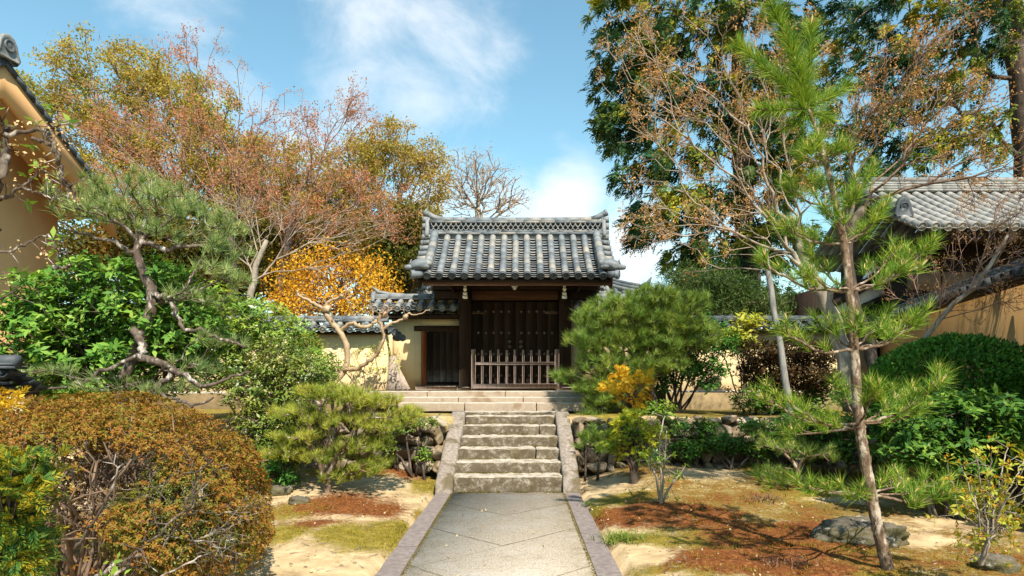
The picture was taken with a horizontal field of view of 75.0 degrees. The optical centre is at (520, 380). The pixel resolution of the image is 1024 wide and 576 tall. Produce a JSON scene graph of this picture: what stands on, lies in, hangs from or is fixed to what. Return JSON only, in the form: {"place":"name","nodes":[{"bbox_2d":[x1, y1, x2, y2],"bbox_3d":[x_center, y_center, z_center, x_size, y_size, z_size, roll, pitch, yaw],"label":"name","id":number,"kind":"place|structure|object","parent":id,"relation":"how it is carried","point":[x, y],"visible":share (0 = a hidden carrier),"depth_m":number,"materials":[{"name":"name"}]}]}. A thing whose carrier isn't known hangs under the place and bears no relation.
{"place":"outdoors","nodes":[
{"label":"outdoors","id":0,"kind":"place"},
{"bbox_2d":[99,552,130,575],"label":"seedling","id":1,"kind":"object","parent":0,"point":[113,570],"visible":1,"depth_m":3.99,"materials":[{"name":"green plant"}]},
{"bbox_2d":[50,19,335,315],"bbox_3d":[-9.218,-5.838,19.053,7.690,8.864,4.904,0,0,0],"label":"maple tree","id":2,"kind":"object","parent":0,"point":[183,122],"visible":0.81,"depth_m":18.71,"materials":[{"name":"brown plant"}]},
{"bbox_2d":[130,390,841,410],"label":"gate terrace","id":3,"kind":"structure","parent":0,"point":[710,401],"depth_m":15.55,"materials":[{"name":"beige stone"}]},
{"bbox_2d":[386,356,398,389],"bbox_3d":[-3.013,-0.184,15.700,0.220,0.816,0.387,0,0,0],"label":"leaning board","id":4,"kind":"object","parent":3,"relation":"on","point":[391,379],"visible":0.86,"depth_m":15.67,"materials":[{"name":"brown wood"}]},
{"bbox_2d":[395,367,400,389],"bbox_3d":[-2.947,-0.164,15.730,0.166,0.804,0.483,0,0,-25],"label":"leaning board","id":5,"kind":"object","parent":3,"relation":"on","point":[398,385],"visible":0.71,"depth_m":15.61,"materials":[{"name":"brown wood"}]},
{"bbox_2d":[398,363,405,389],"bbox_3d":[-2.864,-0.114,15.760,0.122,0.716,0.532,0,0,-37],"label":"leaning board","id":6,"kind":"object","parent":3,"relation":"on","point":[403,386],"visible":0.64,"depth_m":15.67,"materials":[{"name":"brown wood"}]},
{"bbox_2d":[401,372,409,389],"bbox_3d":[-2.791,-0.044,15.790,0.093,0.580,0.552,0,0,-43],"label":"leaning board","id":7,"kind":"object","parent":3,"relation":"on","point":[407,385],"visible":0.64,"depth_m":15.68,"materials":[{"name":"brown wood"}]},
{"bbox_2d":[369,286,458,389],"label":"side wall","id":8,"kind":"structure","parent":3,"relation":"on","point":[428,359],"depth_m":16.80,"materials":[{"name":"beige paint"}]},
{"bbox_2d":[427,332,458,385],"bbox_3d":[-1.956,-0.554,16.868,0.816,1.359,0.065,0,0,0],"label":"side door","id":9,"kind":"structure","parent":8,"relation":"in","point":[442,347],"depth_m":16.86,"materials":[{"name":"brown wood"}]},
{"bbox_2d":[471,349,558,388],"bbox_3d":[-0.129,-0.271,16.080,2.112,0.964,0.140,0,0,0],"label":"wooden barrier","id":10,"kind":"object","parent":3,"relation":"on","point":[498,363],"visible":0.98,"depth_m":16.05,"materials":[{"name":"brown wood"}]},
{"bbox_2d":[404,209,625,389],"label":"temple gate","id":11,"kind":"structure","parent":3,"relation":"on","point":[511,284],"depth_m":16.31,"materials":[{"name":"grey tile"}]},
{"bbox_2d":[472,302,514,381],"bbox_3d":[-0.667,-0.951,16.532,1.061,1.993,0.135,0,0,0],"label":"door","id":12,"kind":"structure","parent":11,"relation":"in","point":[487,317],"depth_m":16.52,"materials":[{"name":"brown wood"}]},
{"bbox_2d":[515,302,557,381],"bbox_3d":[0.403,-0.951,16.532,1.061,1.993,0.135,0,0,0],"label":"door","id":13,"kind":"structure","parent":11,"relation":"in","point":[531,317],"depth_m":16.52,"materials":[{"name":"brown wood"}]},
{"bbox_2d":[571,293,658,386],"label":"side wall","id":14,"kind":"structure","parent":3,"relation":"on","point":[574,303],"depth_m":16.80,"materials":[{"name":"beige paint"}]},
{"bbox_2d":[401,491,596,575],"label":"path","id":15,"kind":"structure","parent":0,"point":[469,550],"depth_m":6.71,"materials":[{"name":"grey stone"}]},
{"bbox_2d":[374,493,621,575],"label":"path kerb","id":16,"kind":"structure","parent":15,"relation":"on","point":[397,560],"depth_m":6.63,"materials":[{"name":"stone"}]},
{"bbox_2d":[401,493,595,575],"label":"joint moss","id":17,"kind":"object","parent":15,"relation":"on","point":[428,532],"visible":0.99,"depth_m":6.91,"materials":[{"name":"green plant"}]},
{"bbox_2d":[0,0,1023,363],"label":"sky","id":18,"kind":"structure","parent":0,"point":[509,74],"materials":[{"name":"blue"}]},
{"bbox_2d":[30,381,1023,575],"bbox_3d":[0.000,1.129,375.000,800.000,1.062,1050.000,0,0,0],"label":"ground","id":19,"kind":"structure","parent":0,"point":[624,557],"depth_m":7.30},
{"bbox_2d":[0,385,30,425],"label":"golden cypress","id":20,"kind":"object","parent":19,"relation":"on","point":[5,402],"visible":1,"depth_m":3.62,"materials":[{"name":"yellow plant"}]},
{"bbox_2d":[0,355,48,454],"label":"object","id":21,"kind":"structure","parent":19,"relation":"on","point":[10,365],"depth_m":7.55,"materials":[{"name":"grey tile"}]},
{"bbox_2d":[0,441,77,575],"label":"golden cypress","id":22,"kind":"object","parent":19,"relation":"on","point":[24,487],"visible":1,"depth_m":3.07,"materials":[{"name":"green plant"}]},
{"bbox_2d":[0,103,85,316],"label":"magnolia tree","id":23,"kind":"object","parent":19,"relation":"on","point":[5,155],"visible":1,"depth_m":4.59,"materials":[{"name":"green plant"}]},
{"bbox_2d":[0,33,118,412],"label":"plaster house","id":24,"kind":"structure","parent":19,"relation":"on","point":[18,219],"depth_m":13.41,"materials":[{"name":"paint"}]},
{"bbox_2d":[0,248,240,482],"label":"rhododendron","id":25,"kind":"object","parent":19,"relation":"on","point":[46,325],"visible":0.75,"depth_m":8.75,"materials":[{"name":"green plant"}]},
{"bbox_2d":[0,389,276,575],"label":"azalea hedge","id":26,"kind":"object","parent":19,"relation":"on","point":[129,530],"visible":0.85,"depth_m":4.75,"materials":[{"name":"brown plant"}]},
{"bbox_2d":[17,158,259,412],"bbox_3d":[-4.971,-1.166,8.587,3.397,3.199,1.766,0,0,0],"label":"garden pine","id":27,"kind":"object","parent":19,"relation":"on","point":[155,227],"visible":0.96,"depth_m":8.40,"materials":[{"name":"green plant"}]},
{"bbox_2d":[58,190,225,293],"bbox_3d":[-13.348,-4.050,22.966,7.252,5.409,4.520,0,0,0],"label":"understory bush","id":28,"kind":"object","parent":19,"relation":"on","point":[78,244],"visible":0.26,"depth_m":22.26,"materials":[{"name":"green plant"}]},
{"bbox_2d":[14,20,277,223],"bbox_3d":[-16.778,-8.641,30.073,12.020,13.813,6.311,0,0,0],"label":"camphor tree","id":29,"kind":"object","parent":19,"relation":"on","point":[157,79],"visible":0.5,"depth_m":28.95,"materials":[{"name":"yellow plant"}]},
{"bbox_2d":[34,445,275,575],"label":"dead branches","id":30,"kind":"object","parent":19,"relation":"on","point":[131,556],"visible":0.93,"depth_m":4.30,"materials":[{"name":"wood"}]},
{"bbox_2d":[178,191,319,309],"bbox_3d":[-9.901,-4.148,23.920,5.822,5.148,4.347,0,0,0],"label":"understory bush","id":31,"kind":"object","parent":19,"relation":"on","point":[274,247],"visible":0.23,"depth_m":23.21,"materials":[{"name":"green plant"}]},
{"bbox_2d":[182,277,339,415],"bbox_3d":[-4.512,-0.566,11.623,2.835,2.548,1.808,0,0,0],"label":"camellia shrub","id":32,"kind":"object","parent":19,"relation":"on","point":[254,322],"visible":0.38,"depth_m":11.33,"materials":[{"name":"green plant"}]},
{"bbox_2d":[127,316,405,392],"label":"garden wall","id":33,"kind":"structure","parent":19,"relation":"on","point":[361,338],"depth_m":15.93,"materials":[{"name":"beige paint"}]},
{"bbox_2d":[238,457,306,488],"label":"shrub","id":34,"kind":"object","parent":19,"relation":"on","point":[289,478],"visible":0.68,"depth_m":8.84,"materials":[{"name":"green plant"}]},
{"bbox_2d":[213,331,347,481],"bbox_3d":[-3.391,0.379,9.509,1.779,2.176,1.430,0,0,0],"label":"andromeda shrub","id":35,"kind":"object","parent":19,"relation":"on","point":[288,372],"visible":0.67,"depth_m":9.22,"materials":[{"name":"green plant"}]},
{"bbox_2d":[269,483,293,495],"bbox_3d":[-3.143,1.453,8.743,0.319,0.192,0.258,0,0,0],"label":"garden rock","id":36,"kind":"object","parent":19,"relation":"on","point":[280,490],"visible":0.77,"depth_m":8.66,"materials":[{"name":"grey stone"}]},
{"bbox_2d":[210,127,362,315],"bbox_3d":[-11.039,-7.221,31.073,7.314,8.868,5.591,0,0,0],"label":"camphor tree","id":37,"kind":"object","parent":19,"relation":"on","point":[282,174],"visible":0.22,"depth_m":30.22,"materials":[{"name":"brown plant"}]},
{"bbox_2d":[179,172,399,329],"bbox_3d":[-4.615,-2.522,13.961,4.388,3.415,2.728,0,0,0],"label":"bare tree","id":38,"kind":"object","parent":19,"relation":"on","point":[254,269],"visible":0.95,"depth_m":14.03,"materials":[{"name":"grey plant"}]},
{"bbox_2d":[288,495,309,504],"bbox_3d":[-2.722,1.492,8.196,0.274,0.151,0.212,0,0,0],"label":"garden rock","id":39,"kind":"object","parent":19,"relation":"on","point":[297,499],"visible":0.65,"depth_m":8.13,"materials":[{"name":"grey stone"}]},
{"bbox_2d":[217,71,422,329],"bbox_3d":[-5.803,-5.274,19.899,5.966,7.579,4.398,0,0,0],"label":"maple tree","id":40,"kind":"object","parent":19,"relation":"on","point":[292,219],"visible":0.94,"depth_m":19.84,"materials":[{"name":"brown plant"}]},
{"bbox_2d":[254,231,413,324],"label":"orange maple","id":41,"kind":"object","parent":19,"relation":"on","point":[307,288],"visible":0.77,"depth_m":19.62,"materials":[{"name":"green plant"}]},
{"bbox_2d":[268,199,407,290],"bbox_3d":[-6.789,-4.721,25.909,7.508,4.746,4.518,0,0,0],"label":"understory bush","id":42,"kind":"object","parent":19,"relation":"on","point":[365,225],"visible":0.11,"depth_m":25.29,"materials":[{"name":"brown plant"}]},
{"bbox_2d":[227,414,448,475],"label":"retaining wall","id":43,"kind":"structure","parent":19,"relation":"on","point":[433,439],"depth_m":10.74,"materials":[{"name":"grey stone"}]},
{"bbox_2d":[259,378,427,492],"bbox_3d":[-2.299,0.878,8.814,2.138,1.887,1.358,0,0,0],"label":"garden pine","id":44,"kind":"object","parent":19,"relation":"on","point":[369,419],"visible":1,"depth_m":8.59,"materials":[{"name":"green plant"}]},
{"bbox_2d":[293,330,401,389],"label":"trailing shrub","id":45,"kind":"object","parent":19,"relation":"on","point":[369,368],"visible":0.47,"depth_m":15.38,"materials":[{"name":"brown plant"}]},
{"bbox_2d":[296,284,429,412],"bbox_3d":[-2.954,-0.507,12.462,2.580,2.796,0.598,0,0,13],"label":"pruned myrtle","id":46,"kind":"object","parent":19,"relation":"on","point":[325,308],"visible":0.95,"depth_m":12.59,"materials":[{"name":"beige plant"}]},
{"bbox_2d":[308,111,461,227],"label":"camphor tree","id":47,"kind":"object","parent":19,"relation":"on","point":[367,151],"visible":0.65,"depth_m":31.35,"materials":[{"name":"yellow plant"}]},
{"bbox_2d":[336,189,437,312],"bbox_3d":[-4.893,-4.578,25.181,4.070,5.045,5.058,0,0,0],"label":"understory bush","id":48,"kind":"object","parent":19,"relation":"on","point":[408,252],"visible":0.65,"depth_m":24.03,"materials":[{"name":"green plant"}]},
{"bbox_2d":[378,409,441,477],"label":"shrub","id":49,"kind":"object","parent":19,"relation":"on","point":[406,430],"visible":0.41,"depth_m":10.35,"materials":[{"name":"green plant"}]},
{"bbox_2d":[414,442,435,479],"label":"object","id":50,"kind":"object","parent":19,"relation":"on","point":[425,453],"depth_m":10.42,"materials":[{"name":"green plant"}]},
{"bbox_2d":[363,391,587,410],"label":"terrace steps","id":51,"kind":"structure","parent":19,"relation":"on","point":[498,400],"depth_m":12.85,"materials":[{"name":"stone"}]},
{"bbox_2d":[442,141,535,217],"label":"bare tree","id":52,"kind":"object","parent":19,"relation":"on","point":[476,193],"visible":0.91,"depth_m":37.73,"materials":[{"name":"grey plant"}]},
{"bbox_2d":[435,410,580,494],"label":"stone steps","id":53,"kind":"structure","parent":19,"relation":"on","point":[556,439],"depth_m":10.40,"materials":[{"name":"stone"}]},
{"bbox_2d":[455,423,561,492],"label":"step moss","id":54,"kind":"object","parent":53,"relation":"on","point":[511,458],"visible":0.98,"depth_m":10.35,"materials":[{"name":"green plant"}]},
{"bbox_2d":[57,465,998,575],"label":"pebbles","id":55,"kind":"object","parent":19,"relation":"on","point":[355,562],"visible":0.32,"depth_m":7.87,"materials":[{"name":"grey stone"}]},
{"bbox_2d":[60,464,1021,575],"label":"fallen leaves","id":56,"kind":"object","parent":19,"relation":"on","point":[713,573],"depth_m":7.44,"materials":[{"name":"brown plant"}]},
{"bbox_2d":[574,496,601,507],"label":"grass tuft","id":57,"kind":"object","parent":19,"relation":"on","point":[588,501],"visible":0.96,"depth_m":8.55,"materials":[{"name":"green plant"}]},
{"bbox_2d":[307,468,869,575],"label":"red moss","id":58,"kind":"object","parent":19,"relation":"on","point":[699,522],"visible":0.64,"depth_m":6.92,"materials":[{"name":"red plant"}]},
{"bbox_2d":[570,418,613,481],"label":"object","id":59,"kind":"object","parent":19,"relation":"on","point":[593,433],"depth_m":10.28,"materials":[{"name":"green plant"}]},
{"bbox_2d":[579,526,655,549],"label":"grass tuft","id":60,"kind":"object","parent":19,"relation":"on","point":[620,536],"visible":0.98,"depth_m":6.58,"materials":[{"name":"green plant"}]},
{"bbox_2d":[596,364,658,411],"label":"golden cypress","id":61,"kind":"object","parent":19,"relation":"on","point":[622,372],"visible":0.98,"depth_m":10.24,"materials":[{"name":"yellow plant"}]},
{"bbox_2d":[597,406,670,483],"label":"small tree","id":62,"kind":"object","parent":19,"relation":"on","point":[632,441],"visible":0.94,"depth_m":9.51,"materials":[{"name":"green plant"}]},
{"bbox_2d":[545,280,725,416],"bbox_3d":[2.109,-0.550,12.286,3.384,2.717,2.100,0,0,0],"label":"garden pine","id":63,"kind":"object","parent":19,"relation":"on","point":[643,315],"visible":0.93,"depth_m":11.89,"materials":[{"name":"green plant"}]},
{"bbox_2d":[273,463,1023,575],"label":"green moss","id":64,"kind":"object","parent":19,"relation":"on","point":[391,541],"visible":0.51,"depth_m":6.97,"materials":[{"name":"green plant"}]},
{"bbox_2d":[634,528,673,536],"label":"grass tuft","id":65,"kind":"object","parent":19,"relation":"on","point":[656,531],"visible":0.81,"depth_m":6.87,"materials":[{"name":"green plant"}]},
{"bbox_2d":[637,399,677,415],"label":"shrub","id":66,"kind":"object","parent":19,"relation":"on","point":[666,410],"visible":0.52,"depth_m":11.81,"materials":[{"name":"green plant"}]},
{"bbox_2d":[635,407,689,503],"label":"garden sapling","id":67,"kind":"object","parent":19,"relation":"on","point":[661,498],"visible":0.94,"depth_m":8.00,"materials":[{"name":"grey plant"}]},
{"bbox_2d":[641,309,743,412],"bbox_3d":[3.345,-0.383,13.186,2.072,2.150,1.653,0,0,0],"label":"leafy shrub","id":68,"kind":"object","parent":19,"relation":"on","point":[693,370],"visible":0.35,"depth_m":12.96,"materials":[{"name":"green plant"}]},
{"bbox_2d":[664,415,722,467],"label":"fern shrub","id":69,"kind":"object","parent":19,"relation":"on","point":[677,444],"visible":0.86,"depth_m":10.59,"materials":[{"name":"green plant"}]},
{"bbox_2d":[577,0,842,328],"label":"cedar tree","id":70,"kind":"object","parent":19,"relation":"on","point":[607,133],"visible":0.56,"depth_m":27.18,"materials":[{"name":"green plant"}]},
{"bbox_2d":[592,0,853,411],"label":"maple tree","id":71,"kind":"object","parent":19,"relation":"on","point":[825,303],"visible":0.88,"depth_m":10.66,"materials":[{"name":"brown plant"}]},
{"bbox_2d":[651,251,807,323],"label":"pine","id":72,"kind":"object","parent":19,"relation":"on","point":[733,298],"visible":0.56,"depth_m":19.45,"materials":[{"name":"green plant"}]},
{"bbox_2d":[686,426,774,469],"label":"fern shrub","id":73,"kind":"object","parent":19,"relation":"on","point":[726,446],"visible":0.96,"depth_m":10.50,"materials":[{"name":"green plant"}]},
{"bbox_2d":[572,413,903,473],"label":"retaining wall","id":74,"kind":"structure","parent":19,"relation":"on","point":[609,464],"depth_m":10.91,"materials":[{"name":"grey stone"}]},
{"bbox_2d":[714,309,768,391],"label":"yellow shrub","id":75,"kind":"object","parent":19,"relation":"on","point":[745,331],"visible":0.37,"depth_m":15.88,"materials":[{"name":"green plant"}]},
{"bbox_2d":[651,315,878,391],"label":"garden wall","id":76,"kind":"structure","parent":19,"relation":"on","point":[727,382],"depth_m":17.43,"materials":[{"name":"beige paint"}]},
{"bbox_2d":[745,490,792,504],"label":"dry tuft","id":77,"kind":"object","parent":19,"relation":"on","point":[767,497],"visible":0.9,"depth_m":8.35,"materials":[{"name":"beige plant"}]},
{"bbox_2d":[724,377,838,414],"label":"dark shrub","id":78,"kind":"object","parent":19,"relation":"on","point":[814,398],"visible":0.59,"depth_m":12.86,"materials":[{"name":"green plant"}]},
{"bbox_2d":[730,335,836,414],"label":"clipped shrub","id":79,"kind":"object","parent":19,"relation":"on","point":[768,357],"visible":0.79,"depth_m":12.62,"materials":[{"name":"brown plant"}]},
{"bbox_2d":[765,250,804,471],"bbox_3d":[4.064,-0.355,10.340,0.138,3.476,0.855,0,0,-24],"label":"support pole","id":80,"kind":"object","parent":19,"relation":"on","point":[781,354],"visible":0.51,"depth_m":10.35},
{"bbox_2d":[735,415,842,469],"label":"fern shrub","id":81,"kind":"object","parent":19,"relation":"on","point":[749,425],"visible":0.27,"depth_m":10.31,"materials":[{"name":"green plant"}]},
{"bbox_2d":[755,550,832,570],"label":"dry tuft","id":82,"kind":"object","parent":19,"relation":"on","point":[786,560],"visible":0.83,"depth_m":5.73,"materials":[{"name":"brown plant"}]},
{"bbox_2d":[748,430,842,484],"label":"garden pine","id":83,"kind":"object","parent":19,"relation":"on","point":[809,451],"visible":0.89,"depth_m":8.96,"materials":[{"name":"green plant"}]},
{"bbox_2d":[767,403,884,479],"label":"dark shrub","id":84,"kind":"object","parent":19,"relation":"on","point":[835,438],"visible":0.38,"depth_m":9.48,"materials":[{"name":"green plant"}]},
{"bbox_2d":[787,263,890,323],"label":"tiled roof","id":85,"kind":"structure","parent":19,"relation":"on","point":[867,297],"depth_m":18.00,"materials":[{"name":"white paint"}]},
{"bbox_2d":[721,0,977,570],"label":"young pine","id":86,"kind":"object","parent":19,"relation":"on","point":[800,91],"visible":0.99,"depth_m":5.47,"materials":[{"name":"green plant"}]},
{"bbox_2d":[811,515,910,548],"bbox_3d":[3.273,1.546,6.552,1.042,0.386,0.641,0,0,0],"label":"garden boulder","id":87,"kind":"object","parent":19,"relation":"on","point":[856,530],"visible":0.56,"depth_m":6.36,"materials":[{"name":"grey stone"}]},
{"bbox_2d":[776,0,1023,203],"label":"cedar tree","id":88,"kind":"object","parent":19,"relation":"on","point":[1008,16],"visible":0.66,"depth_m":21.46,"materials":[{"name":"green plant"}]},
{"bbox_2d":[804,0,1023,399],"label":"maple tree","id":89,"kind":"object","parent":19,"relation":"on","point":[870,355],"visible":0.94,"depth_m":10.26,"materials":[{"name":"brown plant"}]},
{"bbox_2d":[815,172,1023,357],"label":"temple house","id":90,"kind":"structure","parent":19,"relation":"on","point":[921,211],"depth_m":16.92,"materials":[{"name":"tile"}]},
{"bbox_2d":[853,383,1023,520],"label":"dark shrub","id":91,"kind":"object","parent":19,"relation":"on","point":[912,443],"visible":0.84,"depth_m":7.31,"materials":[{"name":"green plant"}]},
{"bbox_2d":[862,331,1023,494],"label":"evergreen hedge","id":92,"kind":"object","parent":19,"relation":"on","point":[961,350],"visible":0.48,"depth_m":8.61,"materials":[{"name":"green plant"}]},
{"bbox_2d":[868,258,1023,475],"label":"garden wall","id":93,"kind":"structure","parent":19,"relation":"on","point":[994,321],"depth_m":11.06,"materials":[{"name":"paint"}]},
{"bbox_2d":[881,163,1023,386],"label":"maple tree","id":94,"kind":"object","parent":19,"relation":"on","point":[969,291],"visible":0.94,"depth_m":9.36,"materials":[{"name":"brown plant"}]},
{"bbox_2d":[948,533,996,560],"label":"seedling","id":95,"kind":"object","parent":19,"relation":"on","point":[959,545],"visible":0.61,"depth_m":5.31,"materials":[{"name":"yellow plant"}]},
{"bbox_2d":[926,433,1023,567],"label":"budding azalea","id":96,"kind":"object","parent":19,"relation":"on","point":[989,529],"visible":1,"depth_m":4.67,"materials":[{"name":"yellow plant"}]},
{"bbox_2d":[969,553,1021,573],"bbox_3d":[3.964,1.551,5.553,0.343,0.209,0.288,0,0,0],"label":"garden rock","id":97,"kind":"object","parent":19,"relation":"on","point":[993,561],"visible":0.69,"depth_m":5.46,"materials":[{"name":"grey stone"}]},
{"bbox_2d":[393,277,660,389],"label":"temple hall","id":98,"kind":"structure","parent":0,"point":[620,285],"depth_m":27.02,"materials":[{"name":"grey tile"}]}
]}

